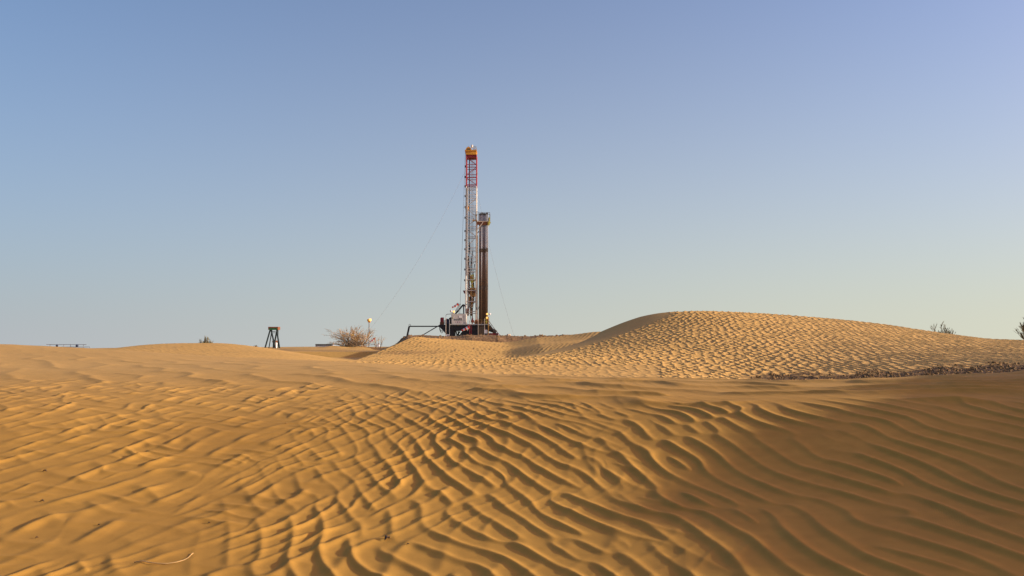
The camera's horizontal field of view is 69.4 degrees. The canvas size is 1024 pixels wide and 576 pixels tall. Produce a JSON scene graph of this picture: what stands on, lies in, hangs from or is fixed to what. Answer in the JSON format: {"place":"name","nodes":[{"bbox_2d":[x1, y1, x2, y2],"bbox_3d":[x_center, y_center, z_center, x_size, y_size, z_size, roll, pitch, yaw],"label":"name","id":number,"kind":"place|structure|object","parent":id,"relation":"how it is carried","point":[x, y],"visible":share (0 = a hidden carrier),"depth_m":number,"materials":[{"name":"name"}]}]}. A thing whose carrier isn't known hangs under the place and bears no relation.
{"place":"outdoors","nodes":[
{"label":"outdoors","id":0,"kind":"place"},
{"bbox_2d":[481,213,481,319],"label":"drill pipe","id":1,"kind":"object","parent":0,"point":[481,268],"visible":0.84,"depth_m":109.70,"materials":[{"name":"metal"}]},
{"bbox_2d":[485,213,485,320],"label":"drill pipe","id":2,"kind":"object","parent":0,"point":[485,268],"visible":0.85,"depth_m":109.69,"materials":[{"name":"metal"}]},
{"bbox_2d":[0,310,1023,575],"bbox_3d":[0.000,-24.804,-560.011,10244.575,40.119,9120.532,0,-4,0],"label":"desert sand","id":3,"kind":"structure","parent":0,"point":[672,444],"depth_m":6.57,"materials":[{"name":"beige sand"}]},
{"bbox_2d":[46,344,90,347],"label":"pipe rack","id":4,"kind":"object","parent":3,"relation":"on","point":[67,344],"visible":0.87,"depth_m":149.50,"materials":[{"name":"grey metal"}]},
{"bbox_2d":[134,553,193,563],"bbox_3d":[-2.229,1.743,4.739,0.348,0.025,0.126,2,-5,-23],"label":"straw stem","id":5,"kind":"object","parent":3,"relation":"on","point":[162,563],"visible":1,"depth_m":4.71,"materials":[{"name":"beige plant"}]},
{"bbox_2d":[199,337,213,342],"bbox_3d":[-23.136,4.516,55.906,1.294,1.947,1.070,1,-5,-17],"label":"desert bush","id":6,"kind":"object","parent":3,"relation":"on","point":[207,339],"visible":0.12,"depth_m":55.88,"materials":[{"name":"grey plant"}]},
{"bbox_2d":[264,327,279,347],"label":"steel stand","id":7,"kind":"object","parent":3,"relation":"on","point":[270,329],"visible":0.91,"depth_m":119.34,"materials":[{"name":"green paint"}]},
{"bbox_2d":[315,344,334,346],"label":"building","id":8,"kind":"structure","parent":3,"relation":"on","point":[320,345],"depth_m":257.22,"materials":[{"name":"grey metal"}]},
{"bbox_2d":[323,325,380,346],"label":"dry bush","id":9,"kind":"object","parent":3,"relation":"on","point":[357,338],"visible":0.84,"depth_m":69.55,"materials":[{"name":"beige plant"}]},
{"bbox_2d":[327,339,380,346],"bbox_3d":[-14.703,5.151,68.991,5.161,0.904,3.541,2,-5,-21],"label":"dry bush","id":10,"kind":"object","parent":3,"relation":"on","point":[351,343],"visible":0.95,"depth_m":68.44,"materials":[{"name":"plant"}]},
{"bbox_2d":[406,324,439,335],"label":"pipe support frame","id":11,"kind":"object","parent":3,"relation":"on","point":[421,326],"visible":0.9,"depth_m":108.36,"materials":[{"name":"black metal"}]},
{"bbox_2d":[439,145,499,335],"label":"drilling rig","id":12,"kind":"object","parent":3,"relation":"on","point":[455,322],"visible":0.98,"depth_m":109.85,"materials":[{"name":"red paint"}]},
{"bbox_2d":[460,173,464,298],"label":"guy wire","id":13,"kind":"object","parent":12,"relation":"attached to","point":[462,235],"visible":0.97,"depth_m":110.80,"materials":[{"name":"metal"}]},
{"bbox_2d":[479,213,479,323],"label":"drill pipe","id":14,"kind":"object","parent":12,"relation":"on","point":[479,271],"visible":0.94,"depth_m":109.67,"materials":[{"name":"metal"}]},
{"bbox_2d":[480,213,480,323],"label":"drill pipe","id":15,"kind":"object","parent":12,"relation":"on","point":[480,270],"visible":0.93,"depth_m":109.69,"materials":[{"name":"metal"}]},
{"bbox_2d":[482,213,482,323],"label":"drill pipe","id":16,"kind":"object","parent":12,"relation":"on","point":[482,270],"visible":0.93,"depth_m":109.72,"materials":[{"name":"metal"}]},
{"bbox_2d":[483,213,483,323],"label":"drill pipe","id":17,"kind":"object","parent":12,"relation":"on","point":[483,270],"visible":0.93,"depth_m":109.72,"materials":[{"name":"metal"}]},
{"bbox_2d":[484,213,484,318],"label":"drill pipe","id":18,"kind":"object","parent":12,"relation":"on","point":[484,267],"visible":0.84,"depth_m":109.73,"materials":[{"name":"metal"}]},
{"bbox_2d":[486,213,486,316],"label":"drill pipe","id":19,"kind":"object","parent":12,"relation":"on","point":[486,265],"visible":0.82,"depth_m":109.73,"materials":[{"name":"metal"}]},
{"bbox_2d":[487,213,487,316],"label":"drill pipe","id":20,"kind":"object","parent":12,"relation":"on","point":[487,265],"visible":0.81,"depth_m":109.77,"materials":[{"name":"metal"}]},
{"bbox_2d":[394,334,563,344],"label":"gravel","id":21,"kind":"structure","parent":3,"relation":"on","point":[542,335],"depth_m":68.63,"materials":[{"name":"brown stone"}]},
{"bbox_2d":[931,321,952,333],"bbox_3d":[27.283,2.960,46.960,1.394,1.851,0.814,-2,-5,27],"label":"desert bush","id":22,"kind":"object","parent":3,"relation":"on","point":[942,331],"visible":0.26,"depth_m":46.89,"materials":[{"name":"grey plant"}]},
{"bbox_2d":[1014,317,1023,339],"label":"desert bush","id":23,"kind":"object","parent":3,"relation":"on","point":[1022,330],"visible":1,"depth_m":45.92,"materials":[{"name":"green plant"}]},
{"bbox_2d":[0,0,1023,347],"label":"sky","id":24,"kind":"structure","parent":0,"point":[172,171],"materials":[{"name":"blue"}]},
{"bbox_2d":[749,361,1023,379],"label":"gravel","id":25,"kind":"structure","parent":0,"point":[929,369],"depth_m":21.74,"materials":[{"name":"brown stone"}]}
]}

